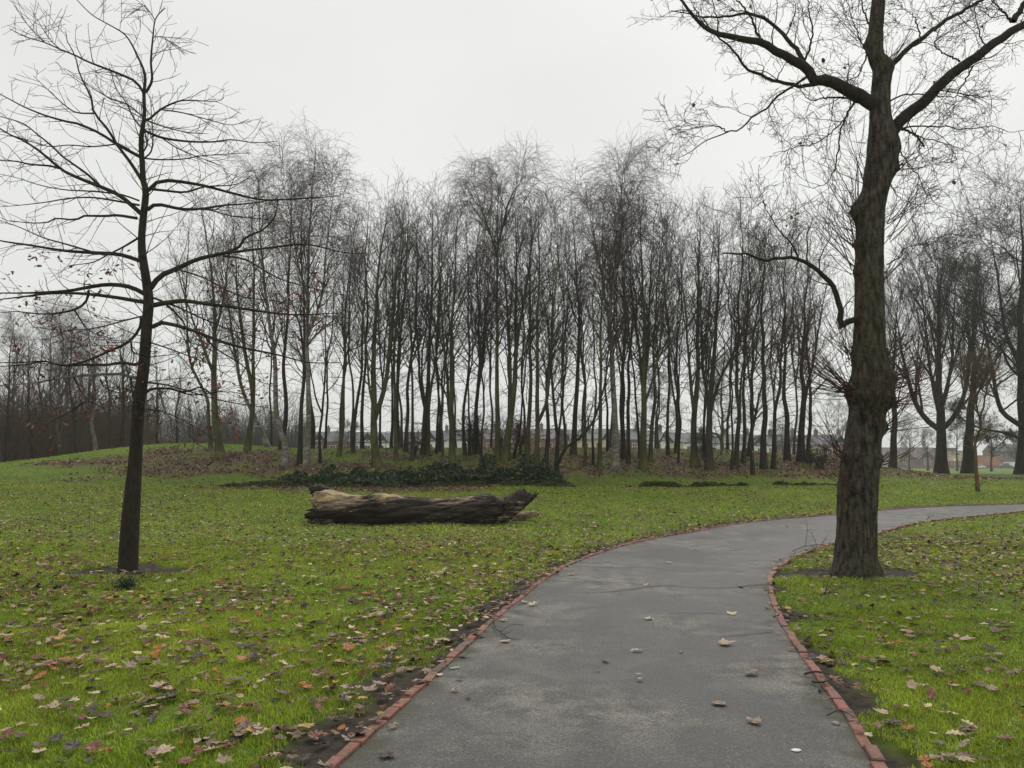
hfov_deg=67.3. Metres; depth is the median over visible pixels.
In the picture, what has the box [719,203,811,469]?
bare tree
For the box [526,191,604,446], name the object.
bare tree
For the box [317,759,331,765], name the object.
fallen leaf
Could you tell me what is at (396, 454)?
bare tree
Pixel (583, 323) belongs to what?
bare tree
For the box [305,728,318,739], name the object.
fallen leaf
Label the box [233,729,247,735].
fallen leaf
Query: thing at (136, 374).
bare tree
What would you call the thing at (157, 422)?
bare tree
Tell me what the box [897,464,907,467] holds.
parked car
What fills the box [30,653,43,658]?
fallen leaf
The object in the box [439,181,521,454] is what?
bare tree
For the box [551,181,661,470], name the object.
bare tree
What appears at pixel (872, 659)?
fallen leaf
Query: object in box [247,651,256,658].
fallen leaf
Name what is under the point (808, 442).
bare tree
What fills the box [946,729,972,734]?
fallen leaf
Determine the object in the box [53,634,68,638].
fallen leaf
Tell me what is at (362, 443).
sapling tree
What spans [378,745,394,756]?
fallen leaf
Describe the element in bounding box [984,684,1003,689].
fallen leaf
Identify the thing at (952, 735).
grass
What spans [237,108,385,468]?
birch tree
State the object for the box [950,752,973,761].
fallen leaf
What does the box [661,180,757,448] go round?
bare tree
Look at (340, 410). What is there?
bare tree
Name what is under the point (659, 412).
parkland tree
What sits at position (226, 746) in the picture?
fallen leaf
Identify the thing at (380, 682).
fallen leaf
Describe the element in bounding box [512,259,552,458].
sapling tree
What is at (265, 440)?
birch tree
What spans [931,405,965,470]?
parkland tree
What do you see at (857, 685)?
fallen leaf
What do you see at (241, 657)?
fallen leaf
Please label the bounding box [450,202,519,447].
bare tree
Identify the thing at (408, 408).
bare tree
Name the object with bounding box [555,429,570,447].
parkland tree
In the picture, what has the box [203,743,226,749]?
fallen leaf
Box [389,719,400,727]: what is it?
fallen leaf
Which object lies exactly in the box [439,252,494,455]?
sapling tree
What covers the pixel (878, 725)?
fallen leaf
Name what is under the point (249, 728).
fallen leaf
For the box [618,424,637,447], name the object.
terraced house
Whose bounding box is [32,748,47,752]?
fallen leaf
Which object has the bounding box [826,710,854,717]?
fallen twig
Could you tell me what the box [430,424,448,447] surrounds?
terraced house
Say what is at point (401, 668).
fallen leaf
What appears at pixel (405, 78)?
sky
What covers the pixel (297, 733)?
fallen leaf
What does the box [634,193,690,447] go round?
bare tree
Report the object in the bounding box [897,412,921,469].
parkland tree
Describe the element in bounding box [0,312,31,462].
bare tree
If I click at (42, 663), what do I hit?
fallen leaf
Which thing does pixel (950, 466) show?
garden wall
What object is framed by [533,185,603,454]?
bare tree
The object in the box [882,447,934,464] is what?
brick hall
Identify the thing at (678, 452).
sapling tree
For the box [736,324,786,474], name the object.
bare tree
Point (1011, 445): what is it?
terraced house
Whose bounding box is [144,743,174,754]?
fallen leaf
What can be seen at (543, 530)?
fallen twig
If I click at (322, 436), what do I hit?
terraced house
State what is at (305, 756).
fallen leaf
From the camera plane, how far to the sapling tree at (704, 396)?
42.07 m
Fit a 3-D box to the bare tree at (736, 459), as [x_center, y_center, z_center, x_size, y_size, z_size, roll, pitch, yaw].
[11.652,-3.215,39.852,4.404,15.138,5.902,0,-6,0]
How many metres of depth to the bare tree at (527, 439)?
41.24 m
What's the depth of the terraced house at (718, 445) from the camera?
177.53 m
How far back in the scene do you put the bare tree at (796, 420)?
52.87 m
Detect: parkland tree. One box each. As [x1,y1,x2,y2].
[330,417,359,448]
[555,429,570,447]
[630,353,688,447]
[686,350,749,449]
[767,412,797,452]
[817,390,847,434]
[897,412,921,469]
[918,426,935,470]
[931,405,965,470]
[977,410,1015,470]
[1002,428,1017,458]
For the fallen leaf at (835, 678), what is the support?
on the ground at (896, 755)
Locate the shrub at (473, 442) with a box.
[454,404,493,454]
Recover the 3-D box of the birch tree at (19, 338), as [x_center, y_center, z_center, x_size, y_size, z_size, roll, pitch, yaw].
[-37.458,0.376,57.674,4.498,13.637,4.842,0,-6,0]
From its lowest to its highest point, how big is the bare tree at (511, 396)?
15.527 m
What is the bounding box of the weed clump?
[107,573,140,590]
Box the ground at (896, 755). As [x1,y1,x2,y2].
[0,443,1023,767]
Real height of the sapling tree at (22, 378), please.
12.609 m
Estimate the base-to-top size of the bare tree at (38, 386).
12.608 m
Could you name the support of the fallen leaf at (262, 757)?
on the ground at (896, 755)
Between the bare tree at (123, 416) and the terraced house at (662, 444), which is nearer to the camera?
the bare tree at (123, 416)
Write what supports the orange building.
on the ground at (896, 755)
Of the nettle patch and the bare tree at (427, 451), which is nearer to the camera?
the nettle patch
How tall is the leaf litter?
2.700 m
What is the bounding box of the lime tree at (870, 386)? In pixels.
[626,0,1023,578]
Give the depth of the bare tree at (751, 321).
51.58 m
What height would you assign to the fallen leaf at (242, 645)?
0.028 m
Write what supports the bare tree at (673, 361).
on the ground at (896, 755)
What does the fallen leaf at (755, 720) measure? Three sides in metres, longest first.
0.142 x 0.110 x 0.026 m
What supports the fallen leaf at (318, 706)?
on the ground at (896, 755)
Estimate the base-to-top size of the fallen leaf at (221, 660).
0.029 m
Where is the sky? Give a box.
[0,0,1023,454]
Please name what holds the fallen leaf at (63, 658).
on the ground at (896, 755)
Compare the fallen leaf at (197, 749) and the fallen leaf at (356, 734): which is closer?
the fallen leaf at (197, 749)
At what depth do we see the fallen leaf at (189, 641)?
6.72 m
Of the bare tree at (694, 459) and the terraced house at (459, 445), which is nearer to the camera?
the bare tree at (694, 459)
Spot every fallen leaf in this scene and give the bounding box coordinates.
[0,725,15,739]
[14,731,25,736]
[22,662,36,668]
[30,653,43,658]
[31,670,46,679]
[32,659,51,666]
[32,741,43,745]
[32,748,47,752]
[33,691,49,699]
[38,704,56,708]
[47,731,71,741]
[49,700,60,707]
[51,658,67,664]
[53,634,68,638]
[58,695,72,702]
[59,656,74,660]
[59,696,78,700]
[63,659,92,668]
[64,739,86,749]
[73,713,92,718]
[74,723,89,728]
[81,735,104,752]
[82,753,103,761]
[84,698,99,714]
[93,747,114,751]
[99,709,118,715]
[100,663,116,666]
[101,696,120,700]
[122,660,136,666]
[123,691,140,695]
[123,694,145,704]
[135,695,157,706]
[137,655,150,659]
[138,738,159,741]
[142,693,163,699]
[142,746,157,754]
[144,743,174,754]
[147,708,160,722]
[149,680,165,687]
[151,633,170,638]
[165,724,189,732]
[167,688,177,698]
[168,756,196,763]
[177,702,192,714]
[182,639,195,643]
[187,745,204,753]
[188,696,202,703]
[191,651,203,656]
[192,732,210,742]
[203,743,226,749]
[205,732,216,746]
[206,644,221,650]
[210,739,237,744]
[211,741,237,749]
[213,655,232,662]
[214,752,231,762]
[223,679,236,683]
[224,695,235,698]
[224,726,242,733]
[224,732,245,740]
[230,675,244,679]
[233,701,262,706]
[233,711,250,723]
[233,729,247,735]
[236,643,251,648]
[236,655,255,659]
[240,716,256,729]
[246,725,260,731]
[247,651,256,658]
[251,722,263,728]
[252,726,273,734]
[254,630,276,635]
[258,753,272,758]
[268,733,286,738]
[271,723,283,731]
[273,667,285,674]
[275,688,293,692]
[286,754,298,757]
[289,729,305,737]
[294,678,313,689]
[296,753,316,760]
[297,723,314,727]
[299,729,326,735]
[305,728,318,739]
[313,696,334,700]
[314,698,322,711]
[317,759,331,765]
[319,663,331,675]
[321,764,332,767]
[335,692,351,700]
[340,643,357,649]
[341,734,361,739]
[348,729,365,737]
[354,703,369,708]
[362,683,377,690]
[367,660,387,667]
[367,714,383,719]
[372,680,386,684]
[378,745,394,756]
[379,662,390,666]
[384,645,396,649]
[384,676,396,691]
[386,651,396,658]
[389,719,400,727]
[391,666,405,671]
[421,664,431,672]
[460,634,470,640]
[711,700,726,704]
[713,638,734,643]
[741,668,757,672]
[746,715,760,722]
[803,653,819,658]
[812,659,838,662]
[829,675,847,684]
[852,680,861,689]
[867,658,885,661]
[873,708,892,713]
[873,719,883,727]
[880,718,897,722]
[885,717,902,723]
[902,724,915,728]
[906,680,917,688]
[917,754,932,767]
[922,752,955,759]
[925,679,938,701]
[930,665,942,671]
[932,708,957,713]
[934,739,953,743]
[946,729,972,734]
[949,722,977,732]
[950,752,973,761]
[953,635,975,639]
[956,752,974,756]
[957,738,969,747]
[959,723,977,730]
[960,718,984,729]
[973,676,987,685]
[983,626,1005,631]
[984,643,1000,648]
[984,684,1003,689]
[996,734,1013,738]
[1005,668,1022,673]
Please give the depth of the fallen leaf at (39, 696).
5.13 m
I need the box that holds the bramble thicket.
[263,453,566,486]
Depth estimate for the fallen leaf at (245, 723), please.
4.60 m
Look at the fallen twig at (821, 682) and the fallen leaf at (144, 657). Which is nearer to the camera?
the fallen twig at (821, 682)
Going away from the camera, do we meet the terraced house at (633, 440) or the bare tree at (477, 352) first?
the bare tree at (477, 352)
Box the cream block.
[947,451,962,464]
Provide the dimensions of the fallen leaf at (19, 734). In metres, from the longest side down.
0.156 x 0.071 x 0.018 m
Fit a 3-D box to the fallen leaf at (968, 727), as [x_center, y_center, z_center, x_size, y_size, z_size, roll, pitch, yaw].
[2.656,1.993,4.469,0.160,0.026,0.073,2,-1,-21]
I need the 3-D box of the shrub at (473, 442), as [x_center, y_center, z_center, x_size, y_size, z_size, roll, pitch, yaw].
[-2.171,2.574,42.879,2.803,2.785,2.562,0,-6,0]
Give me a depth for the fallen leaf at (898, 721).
4.60 m
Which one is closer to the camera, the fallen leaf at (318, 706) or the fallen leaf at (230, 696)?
the fallen leaf at (318, 706)
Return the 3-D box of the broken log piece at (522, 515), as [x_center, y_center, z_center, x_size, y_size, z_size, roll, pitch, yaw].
[0.397,3.611,20.999,0.802,0.317,0.281,0,-6,0]
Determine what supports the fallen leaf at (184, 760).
on the ground at (896, 755)
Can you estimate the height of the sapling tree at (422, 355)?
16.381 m
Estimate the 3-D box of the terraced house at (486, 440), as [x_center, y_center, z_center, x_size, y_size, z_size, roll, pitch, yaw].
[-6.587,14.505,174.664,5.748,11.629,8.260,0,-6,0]
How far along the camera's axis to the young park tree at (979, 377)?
31.20 m
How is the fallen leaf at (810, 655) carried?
on the brick edging at (876, 756)
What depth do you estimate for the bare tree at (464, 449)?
42.68 m
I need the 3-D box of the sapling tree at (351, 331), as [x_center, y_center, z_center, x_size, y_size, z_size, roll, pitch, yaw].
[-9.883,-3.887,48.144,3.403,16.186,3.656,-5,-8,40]
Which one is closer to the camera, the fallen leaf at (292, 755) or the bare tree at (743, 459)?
the fallen leaf at (292, 755)
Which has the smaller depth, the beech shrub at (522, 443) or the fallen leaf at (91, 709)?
the fallen leaf at (91, 709)
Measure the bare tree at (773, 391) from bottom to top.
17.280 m
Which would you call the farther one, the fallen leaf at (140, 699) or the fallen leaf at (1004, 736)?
the fallen leaf at (140, 699)
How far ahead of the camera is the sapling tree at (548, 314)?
50.62 m
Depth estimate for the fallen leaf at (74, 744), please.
4.22 m
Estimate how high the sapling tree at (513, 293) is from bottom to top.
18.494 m
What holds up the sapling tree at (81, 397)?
on the ground at (896, 755)
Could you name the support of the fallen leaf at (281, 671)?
on the ground at (896, 755)
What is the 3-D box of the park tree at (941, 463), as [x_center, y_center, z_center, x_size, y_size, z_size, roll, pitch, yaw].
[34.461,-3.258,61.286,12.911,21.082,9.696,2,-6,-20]
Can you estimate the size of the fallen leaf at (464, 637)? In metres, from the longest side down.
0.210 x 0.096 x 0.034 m
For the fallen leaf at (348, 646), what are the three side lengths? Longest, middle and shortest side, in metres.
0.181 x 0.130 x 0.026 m
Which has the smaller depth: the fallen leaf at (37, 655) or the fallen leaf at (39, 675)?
the fallen leaf at (39, 675)
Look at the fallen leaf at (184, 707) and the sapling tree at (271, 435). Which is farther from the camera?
the sapling tree at (271, 435)
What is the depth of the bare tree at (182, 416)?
63.13 m
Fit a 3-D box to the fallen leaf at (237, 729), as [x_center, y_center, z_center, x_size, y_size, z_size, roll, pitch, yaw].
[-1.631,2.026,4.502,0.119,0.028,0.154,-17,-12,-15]
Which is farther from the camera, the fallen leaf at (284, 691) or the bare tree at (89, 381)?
the bare tree at (89, 381)
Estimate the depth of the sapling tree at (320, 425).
40.96 m
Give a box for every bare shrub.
[484,404,524,449]
[675,424,731,461]
[801,443,838,468]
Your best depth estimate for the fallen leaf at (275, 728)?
4.53 m
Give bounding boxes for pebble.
[831,721,839,725]
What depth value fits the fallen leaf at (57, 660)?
6.11 m
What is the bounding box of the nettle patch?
[220,478,837,487]
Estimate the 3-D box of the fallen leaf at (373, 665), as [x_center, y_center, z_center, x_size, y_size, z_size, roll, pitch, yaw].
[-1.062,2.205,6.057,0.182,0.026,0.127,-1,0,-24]
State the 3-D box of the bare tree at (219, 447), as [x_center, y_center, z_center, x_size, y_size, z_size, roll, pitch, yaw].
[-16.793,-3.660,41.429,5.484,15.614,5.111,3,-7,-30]
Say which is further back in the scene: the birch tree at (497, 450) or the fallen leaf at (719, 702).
the birch tree at (497, 450)
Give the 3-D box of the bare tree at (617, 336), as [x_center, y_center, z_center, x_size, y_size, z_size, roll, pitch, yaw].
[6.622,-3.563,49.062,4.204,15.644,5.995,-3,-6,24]
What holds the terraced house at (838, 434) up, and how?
on the ground at (896, 755)
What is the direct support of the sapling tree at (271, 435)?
on the ground at (896, 755)
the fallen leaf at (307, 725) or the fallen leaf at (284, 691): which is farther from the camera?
the fallen leaf at (284, 691)
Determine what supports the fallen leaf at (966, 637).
on the ground at (896, 755)
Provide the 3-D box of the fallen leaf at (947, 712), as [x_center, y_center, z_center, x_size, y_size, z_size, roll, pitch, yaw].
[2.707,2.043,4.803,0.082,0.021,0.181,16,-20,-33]
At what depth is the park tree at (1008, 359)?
62.12 m
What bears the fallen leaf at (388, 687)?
on the ground at (896, 755)
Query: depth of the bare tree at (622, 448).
41.91 m
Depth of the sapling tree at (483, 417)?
40.28 m
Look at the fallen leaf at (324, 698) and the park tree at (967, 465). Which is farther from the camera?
the park tree at (967, 465)
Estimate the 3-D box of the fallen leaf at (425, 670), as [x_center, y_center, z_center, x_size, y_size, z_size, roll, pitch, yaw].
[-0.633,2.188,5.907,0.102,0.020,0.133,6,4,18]
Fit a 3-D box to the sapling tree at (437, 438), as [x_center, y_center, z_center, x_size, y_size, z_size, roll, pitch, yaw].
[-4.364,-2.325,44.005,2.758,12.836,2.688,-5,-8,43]
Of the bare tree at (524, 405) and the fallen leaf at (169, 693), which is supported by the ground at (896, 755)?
the bare tree at (524, 405)
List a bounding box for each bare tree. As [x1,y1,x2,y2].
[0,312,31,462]
[1,320,48,459]
[18,321,69,455]
[56,326,97,453]
[68,324,108,448]
[83,312,124,447]
[99,309,152,426]
[101,320,137,446]
[120,337,165,444]
[134,343,176,443]
[150,175,257,458]
[156,211,230,449]
[162,346,195,442]
[199,175,288,451]
[243,166,321,449]
[265,255,324,448]
[270,172,340,465]
[296,215,381,437]
[310,198,399,456]
[317,197,420,447]
[324,205,409,452]
[326,164,443,466]
[356,192,430,447]
[361,185,424,444]
[370,189,453,451]
[370,195,449,461]
[381,199,448,460]
[382,169,482,454]
[385,181,472,435]
[401,197,469,455]
[405,184,492,461]
[430,193,503,454]
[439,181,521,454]
[445,191,581,461]
[448,185,527,437]
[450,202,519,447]
[481,191,572,447]
[496,183,601,464]
[499,187,571,460]
[517,202,584,461]
[520,263,639,472]
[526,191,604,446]
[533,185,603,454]
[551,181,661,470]
[553,222,609,447]
[577,196,680,459]
[584,214,648,415]
[590,191,666,463]
[604,177,709,469]
[623,170,693,461]
[634,190,693,454]
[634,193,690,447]
[643,219,704,439]
[644,194,743,466]
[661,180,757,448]
[673,191,791,469]
[695,171,777,465]
[706,211,783,462]
[710,222,792,450]
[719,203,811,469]
[724,231,811,456]
[729,205,844,468]
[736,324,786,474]
[742,224,825,451]
[755,261,812,460]
[758,168,845,454]
[777,240,852,461]
[778,259,841,462]
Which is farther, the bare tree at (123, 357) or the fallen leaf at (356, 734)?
the bare tree at (123, 357)
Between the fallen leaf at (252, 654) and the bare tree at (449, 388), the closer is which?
the fallen leaf at (252, 654)
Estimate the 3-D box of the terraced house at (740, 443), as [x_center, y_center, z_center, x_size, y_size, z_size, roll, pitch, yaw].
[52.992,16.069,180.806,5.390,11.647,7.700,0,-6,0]
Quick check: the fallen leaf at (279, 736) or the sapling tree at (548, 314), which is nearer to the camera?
the fallen leaf at (279, 736)
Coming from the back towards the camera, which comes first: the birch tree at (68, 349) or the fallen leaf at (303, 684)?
the birch tree at (68, 349)
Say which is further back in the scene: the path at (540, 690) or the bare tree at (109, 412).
the bare tree at (109, 412)
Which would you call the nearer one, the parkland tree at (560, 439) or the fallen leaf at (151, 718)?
the fallen leaf at (151, 718)
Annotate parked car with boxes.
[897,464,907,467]
[999,464,1012,467]
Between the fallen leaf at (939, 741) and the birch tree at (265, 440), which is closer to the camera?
the fallen leaf at (939, 741)
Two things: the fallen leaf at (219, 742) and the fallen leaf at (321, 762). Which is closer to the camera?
the fallen leaf at (321, 762)
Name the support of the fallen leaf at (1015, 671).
on the ground at (896, 755)
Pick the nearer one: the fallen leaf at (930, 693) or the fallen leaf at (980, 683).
the fallen leaf at (930, 693)
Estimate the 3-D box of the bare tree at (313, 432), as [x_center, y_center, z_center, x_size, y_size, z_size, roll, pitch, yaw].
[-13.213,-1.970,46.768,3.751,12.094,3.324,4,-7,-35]
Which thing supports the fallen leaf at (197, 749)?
on the ground at (896, 755)
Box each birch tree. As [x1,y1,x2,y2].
[0,302,45,453]
[21,289,81,426]
[23,289,89,454]
[32,300,97,454]
[64,317,118,449]
[190,225,270,446]
[201,144,318,467]
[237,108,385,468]
[431,128,566,460]
[542,122,697,471]
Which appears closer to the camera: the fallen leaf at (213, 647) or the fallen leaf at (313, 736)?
the fallen leaf at (313, 736)
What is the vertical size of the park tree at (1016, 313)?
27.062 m
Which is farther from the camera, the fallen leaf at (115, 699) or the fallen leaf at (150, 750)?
the fallen leaf at (115, 699)
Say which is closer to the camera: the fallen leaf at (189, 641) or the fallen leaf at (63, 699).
the fallen leaf at (63, 699)
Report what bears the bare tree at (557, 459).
on the ground at (896, 755)
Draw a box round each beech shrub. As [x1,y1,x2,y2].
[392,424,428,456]
[488,417,545,454]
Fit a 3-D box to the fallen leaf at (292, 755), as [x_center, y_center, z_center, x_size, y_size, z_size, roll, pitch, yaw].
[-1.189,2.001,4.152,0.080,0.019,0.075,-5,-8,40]
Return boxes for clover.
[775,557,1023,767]
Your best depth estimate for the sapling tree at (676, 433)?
44.23 m
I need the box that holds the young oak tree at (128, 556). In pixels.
[0,0,380,571]
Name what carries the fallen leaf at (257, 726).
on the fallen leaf
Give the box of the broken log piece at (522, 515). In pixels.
[512,511,540,520]
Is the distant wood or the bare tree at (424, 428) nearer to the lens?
the bare tree at (424, 428)
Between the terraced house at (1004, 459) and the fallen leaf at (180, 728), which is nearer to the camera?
the fallen leaf at (180, 728)
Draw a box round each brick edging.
[320,503,1023,767]
[767,510,1023,767]
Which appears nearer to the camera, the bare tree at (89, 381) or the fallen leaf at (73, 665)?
the fallen leaf at (73, 665)
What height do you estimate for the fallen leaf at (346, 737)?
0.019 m
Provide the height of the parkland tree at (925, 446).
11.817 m
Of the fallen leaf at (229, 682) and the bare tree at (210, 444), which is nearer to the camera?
the fallen leaf at (229, 682)
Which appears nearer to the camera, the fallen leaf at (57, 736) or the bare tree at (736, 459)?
the fallen leaf at (57, 736)
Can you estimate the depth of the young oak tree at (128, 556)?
11.97 m
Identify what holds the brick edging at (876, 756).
on the ground at (896, 755)
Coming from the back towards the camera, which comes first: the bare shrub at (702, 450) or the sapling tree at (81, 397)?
the sapling tree at (81, 397)
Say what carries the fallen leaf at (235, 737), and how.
on the ground at (896, 755)
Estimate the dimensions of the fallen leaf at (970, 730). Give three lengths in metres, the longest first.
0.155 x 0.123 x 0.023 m
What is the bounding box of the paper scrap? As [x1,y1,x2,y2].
[791,748,800,751]
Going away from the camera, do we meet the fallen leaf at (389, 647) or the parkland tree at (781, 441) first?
the fallen leaf at (389, 647)
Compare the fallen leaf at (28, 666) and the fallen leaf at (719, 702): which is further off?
the fallen leaf at (28, 666)
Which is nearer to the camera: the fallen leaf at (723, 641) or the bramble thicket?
the fallen leaf at (723, 641)
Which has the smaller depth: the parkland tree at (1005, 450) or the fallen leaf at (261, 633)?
the fallen leaf at (261, 633)
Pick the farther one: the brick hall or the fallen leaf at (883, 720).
the brick hall
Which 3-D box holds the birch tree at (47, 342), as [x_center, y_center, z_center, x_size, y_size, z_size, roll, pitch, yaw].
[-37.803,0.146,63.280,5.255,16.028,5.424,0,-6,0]
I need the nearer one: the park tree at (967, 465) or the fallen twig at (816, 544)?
the fallen twig at (816, 544)
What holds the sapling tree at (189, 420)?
on the ground at (896, 755)
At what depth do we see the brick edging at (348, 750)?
6.10 m
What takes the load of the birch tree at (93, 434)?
on the ground at (896, 755)
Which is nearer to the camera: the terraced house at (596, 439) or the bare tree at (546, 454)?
the bare tree at (546, 454)
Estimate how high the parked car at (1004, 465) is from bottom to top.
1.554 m
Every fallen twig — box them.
[493,618,523,638]
[523,519,555,537]
[793,513,833,550]
[804,670,847,691]
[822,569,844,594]
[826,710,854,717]
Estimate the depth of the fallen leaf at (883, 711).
4.79 m
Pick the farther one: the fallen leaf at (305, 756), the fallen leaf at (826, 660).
the fallen leaf at (826, 660)
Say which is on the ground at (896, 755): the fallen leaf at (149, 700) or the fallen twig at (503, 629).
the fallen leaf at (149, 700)
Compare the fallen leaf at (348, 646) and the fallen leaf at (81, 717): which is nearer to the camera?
the fallen leaf at (81, 717)
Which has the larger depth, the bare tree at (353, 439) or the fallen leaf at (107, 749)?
the bare tree at (353, 439)
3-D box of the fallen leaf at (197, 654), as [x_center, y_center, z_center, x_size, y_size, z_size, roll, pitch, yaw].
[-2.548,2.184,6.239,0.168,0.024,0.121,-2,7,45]
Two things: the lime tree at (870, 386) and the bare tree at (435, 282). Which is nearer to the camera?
the lime tree at (870, 386)
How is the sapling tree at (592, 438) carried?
on the ground at (896, 755)
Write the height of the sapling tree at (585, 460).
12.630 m
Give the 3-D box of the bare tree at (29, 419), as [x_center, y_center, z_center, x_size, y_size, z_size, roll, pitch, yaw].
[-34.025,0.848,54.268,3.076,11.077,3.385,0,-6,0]
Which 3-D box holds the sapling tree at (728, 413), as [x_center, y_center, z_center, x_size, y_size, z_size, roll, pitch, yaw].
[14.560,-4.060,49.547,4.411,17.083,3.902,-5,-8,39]
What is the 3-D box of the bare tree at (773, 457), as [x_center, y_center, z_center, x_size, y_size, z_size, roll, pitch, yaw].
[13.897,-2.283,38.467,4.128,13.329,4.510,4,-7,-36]
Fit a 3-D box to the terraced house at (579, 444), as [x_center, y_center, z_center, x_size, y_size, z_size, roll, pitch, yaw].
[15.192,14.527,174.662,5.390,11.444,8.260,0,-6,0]
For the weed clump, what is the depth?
9.88 m
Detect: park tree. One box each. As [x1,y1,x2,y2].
[835,260,928,468]
[884,213,1012,473]
[898,146,1023,474]
[944,342,1010,491]
[947,242,1017,473]
[982,277,1016,392]
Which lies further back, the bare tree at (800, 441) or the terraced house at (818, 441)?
the terraced house at (818, 441)
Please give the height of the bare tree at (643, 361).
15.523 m
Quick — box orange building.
[977,455,1000,464]
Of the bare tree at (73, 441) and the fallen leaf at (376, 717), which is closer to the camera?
the fallen leaf at (376, 717)
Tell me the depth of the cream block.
316.57 m
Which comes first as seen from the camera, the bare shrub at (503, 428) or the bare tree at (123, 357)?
the bare shrub at (503, 428)
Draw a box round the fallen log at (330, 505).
[304,485,537,524]
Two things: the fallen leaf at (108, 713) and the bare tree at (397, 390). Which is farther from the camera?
the bare tree at (397, 390)
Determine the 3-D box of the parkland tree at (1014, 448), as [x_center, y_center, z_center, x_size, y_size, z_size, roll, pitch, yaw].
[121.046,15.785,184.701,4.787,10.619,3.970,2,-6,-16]
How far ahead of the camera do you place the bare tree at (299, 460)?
39.86 m
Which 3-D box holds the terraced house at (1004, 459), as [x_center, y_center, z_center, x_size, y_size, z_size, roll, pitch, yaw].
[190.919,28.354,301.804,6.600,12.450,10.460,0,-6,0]
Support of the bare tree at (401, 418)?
on the ground at (896, 755)
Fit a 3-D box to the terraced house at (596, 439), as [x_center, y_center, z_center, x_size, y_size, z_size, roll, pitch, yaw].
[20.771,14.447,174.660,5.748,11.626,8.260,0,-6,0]
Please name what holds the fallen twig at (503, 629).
on the path at (540, 690)
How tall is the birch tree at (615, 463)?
18.024 m
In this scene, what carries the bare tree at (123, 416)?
on the ground at (896, 755)
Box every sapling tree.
[10,328,48,430]
[71,349,88,450]
[180,376,202,442]
[249,218,300,445]
[280,250,353,462]
[314,235,356,448]
[330,204,380,447]
[332,173,386,448]
[368,233,410,447]
[410,212,453,427]
[420,237,461,453]
[425,187,466,447]
[425,223,467,451]
[428,254,464,457]
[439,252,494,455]
[442,235,512,462]
[488,202,539,416]
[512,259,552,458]
[532,236,575,446]
[553,241,597,465]
[562,237,617,464]
[583,249,620,451]
[587,211,622,447]
[595,249,651,458]
[648,211,706,452]
[658,278,700,462]
[688,259,746,456]
[708,200,776,449]
[714,283,753,469]
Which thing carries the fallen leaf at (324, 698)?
on the ground at (896, 755)
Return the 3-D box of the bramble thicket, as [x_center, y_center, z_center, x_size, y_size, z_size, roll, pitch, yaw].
[-4.399,3.943,35.642,13.744,1.597,4.265,0,-6,0]
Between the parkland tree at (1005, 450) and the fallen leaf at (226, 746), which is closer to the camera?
the fallen leaf at (226, 746)
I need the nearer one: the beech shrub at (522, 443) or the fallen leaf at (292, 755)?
the fallen leaf at (292, 755)
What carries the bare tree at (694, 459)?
on the ground at (896, 755)
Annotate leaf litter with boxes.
[0,446,1023,767]
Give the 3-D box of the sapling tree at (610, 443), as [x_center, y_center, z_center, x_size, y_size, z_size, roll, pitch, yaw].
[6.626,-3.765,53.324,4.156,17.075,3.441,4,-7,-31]
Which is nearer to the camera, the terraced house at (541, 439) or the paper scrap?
the paper scrap
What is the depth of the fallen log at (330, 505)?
20.25 m
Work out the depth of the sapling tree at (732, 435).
38.48 m
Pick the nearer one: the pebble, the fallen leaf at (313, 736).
the fallen leaf at (313, 736)
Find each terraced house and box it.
[303,425,329,448]
[327,428,350,448]
[356,427,377,448]
[377,432,393,447]
[403,427,421,446]
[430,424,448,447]
[447,423,471,447]
[471,424,494,447]
[500,429,519,447]
[521,422,543,447]
[543,424,568,447]
[567,424,591,447]
[591,429,609,447]
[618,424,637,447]
[647,424,664,448]
[662,432,682,448]
[681,428,702,449]
[712,428,729,449]
[729,428,748,449]
[754,429,771,452]
[776,428,797,453]
[796,429,823,456]
[818,428,843,460]
[982,441,1012,463]
[1006,444,1016,461]
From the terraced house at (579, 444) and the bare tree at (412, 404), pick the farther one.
the terraced house at (579, 444)
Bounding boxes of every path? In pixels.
[338,504,1023,767]
[984,476,1015,476]
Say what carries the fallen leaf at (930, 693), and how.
on the ground at (896, 755)
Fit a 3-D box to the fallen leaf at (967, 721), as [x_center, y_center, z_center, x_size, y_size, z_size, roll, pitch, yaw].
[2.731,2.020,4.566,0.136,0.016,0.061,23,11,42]
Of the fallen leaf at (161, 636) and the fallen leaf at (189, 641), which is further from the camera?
the fallen leaf at (161, 636)
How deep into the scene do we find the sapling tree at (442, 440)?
42.29 m
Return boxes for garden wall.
[907,465,1009,468]
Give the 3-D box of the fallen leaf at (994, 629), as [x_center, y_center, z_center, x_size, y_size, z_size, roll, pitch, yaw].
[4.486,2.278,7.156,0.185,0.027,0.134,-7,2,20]
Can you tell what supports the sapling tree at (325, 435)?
on the ground at (896, 755)
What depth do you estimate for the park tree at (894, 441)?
64.11 m
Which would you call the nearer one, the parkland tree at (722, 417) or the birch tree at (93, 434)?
the birch tree at (93, 434)
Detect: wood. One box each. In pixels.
[0,361,196,461]
[0,371,335,447]
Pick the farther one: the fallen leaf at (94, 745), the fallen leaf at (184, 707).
the fallen leaf at (184, 707)

